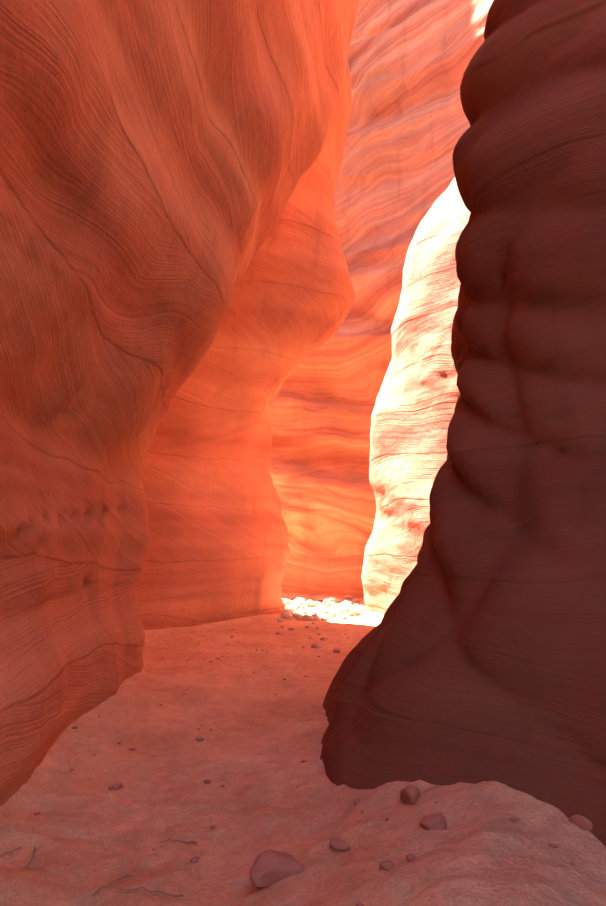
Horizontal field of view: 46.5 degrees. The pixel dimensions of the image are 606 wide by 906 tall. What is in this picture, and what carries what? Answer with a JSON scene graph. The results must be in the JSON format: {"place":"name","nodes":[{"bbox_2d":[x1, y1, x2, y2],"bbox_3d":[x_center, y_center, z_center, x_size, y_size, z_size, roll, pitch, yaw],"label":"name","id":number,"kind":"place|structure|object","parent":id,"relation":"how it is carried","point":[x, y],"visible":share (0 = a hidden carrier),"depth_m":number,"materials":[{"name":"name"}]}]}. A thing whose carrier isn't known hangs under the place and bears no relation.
{"place":"outdoors","nodes":[
{"label":"outdoors","id":0,"kind":"place"},
{"bbox_2d":[0,0,358,805],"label":"canyon wall","id":1,"kind":"structure","parent":0,"point":[176,294],"depth_m":5.51,"materials":[{"name":"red stone"}]},
{"bbox_2d":[0,593,605,905],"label":"canyon floor","id":2,"kind":"structure","parent":0,"point":[275,793],"depth_m":3.76,"materials":[{"name":"orange sand"}]},
{"bbox_2d":[0,839,196,896],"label":"dry twigs","id":3,"kind":"object","parent":2,"relation":"on","point":[168,894],"visible":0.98,"depth_m":3.15,"materials":[{"name":"brown wood"}]},
{"bbox_2d":[108,782,122,789],"bbox_3d":[-1.154,2.049,4.331,0.087,0.047,0.081,0,-7,1],"label":"floor rock","id":4,"kind":"object","parent":2,"relation":"on","point":[117,786],"visible":0.79,"depth_m":4.31,"materials":[{"name":"brown stone"}]},
{"bbox_2d":[189,856,199,862],"bbox_3d":[-0.520,1.943,3.367,0.047,0.024,0.047,-4,-8,27],"label":"floor rock","id":5,"kind":"object","parent":2,"relation":"on","point":[196,859],"visible":0.98,"depth_m":3.35,"materials":[{"name":"brown stone"}]},
{"bbox_2d":[195,737,203,740],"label":"floor rock","id":6,"kind":"object","parent":2,"relation":"on","point":[199,739],"visible":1,"depth_m":5.29,"materials":[{"name":"brown stone"}]},
{"bbox_2d":[250,850,304,886],"bbox_3d":[-0.109,1.799,3.061,0.255,0.104,0.152,2,-7,-13],"label":"floor rock","id":7,"kind":"object","parent":2,"relation":"on","point":[269,868],"visible":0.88,"depth_m":3.02,"materials":[{"name":"red stone"}]},
{"bbox_2d":[33,629,574,905],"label":"scattered pebbles","id":8,"kind":"object","parent":2,"relation":"on","point":[410,857],"visible":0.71,"depth_m":3.86,"materials":[{"name":"brown stone"}]},
{"bbox_2d":[276,618,339,652],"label":"cobbles","id":9,"kind":"object","parent":2,"relation":"on","point":[318,645],"visible":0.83,"depth_m":10.09,"materials":[{"name":"brown stone"}]},
{"bbox_2d":[281,595,368,620],"bbox_3d":[0.361,2.994,13.820,2.275,0.240,3.445,0,-7,1],"label":"cobble bed","id":10,"kind":"object","parent":2,"relation":"on","point":[346,608],"visible":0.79,"depth_m":13.38,"materials":[{"name":"beige stone"}]},
{"bbox_2d":[329,837,350,849],"bbox_3d":[0.164,1.765,3.175,0.079,0.026,0.114,4,-8,-28],"label":"floor rock","id":11,"kind":"object","parent":2,"relation":"on","point":[337,843],"visible":0.98,"depth_m":3.16,"materials":[{"name":"brown stone"}]},
{"bbox_2d":[354,798,360,804],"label":"floor rock","id":12,"kind":"object","parent":2,"relation":"on","point":[357,801],"visible":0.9,"depth_m":3.75,"materials":[{"name":"brown stone"}]},
{"bbox_2d":[379,860,392,870],"bbox_3d":[0.325,1.611,2.759,0.053,0.030,0.068,0,-7,1],"label":"floor rock","id":13,"kind":"object","parent":2,"relation":"on","point":[387,865],"visible":0.98,"depth_m":2.74,"materials":[{"name":"red stone"}]},
{"bbox_2d":[400,785,419,804],"bbox_3d":[0.548,1.710,3.518,0.093,0.084,0.120,2,-7,-16],"label":"floor rock","id":14,"kind":"object","parent":2,"relation":"on","point":[410,794],"visible":0.92,"depth_m":3.50,"materials":[{"name":"brown stone"}]},
{"bbox_2d":[419,812,446,829],"bbox_3d":[0.579,1.641,3.133,0.124,0.069,0.134,0,-7,1],"label":"floor rock","id":15,"kind":"object","parent":2,"relation":"on","point":[436,821],"visible":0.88,"depth_m":3.10,"materials":[{"name":"brown stone"}]},
{"bbox_2d":[568,814,592,830],"bbox_3d":[1.225,1.607,3.076,0.116,0.053,0.095,0,-7,1],"label":"floor rock","id":16,"kind":"object","parent":2,"relation":"on","point":[581,822],"visible":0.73,"depth_m":3.05,"materials":[{"name":"brown stone"}]},
{"bbox_2d":[269,0,492,598],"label":"canyon wall","id":17,"kind":"structure","parent":0,"point":[408,63],"depth_m":16.63,"materials":[{"name":"red stone"}]},
{"bbox_2d":[320,0,605,846],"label":"canyon wall","id":18,"kind":"structure","parent":0,"point":[477,654],"depth_m":4.29,"materials":[{"name":"red stone"}]}
]}

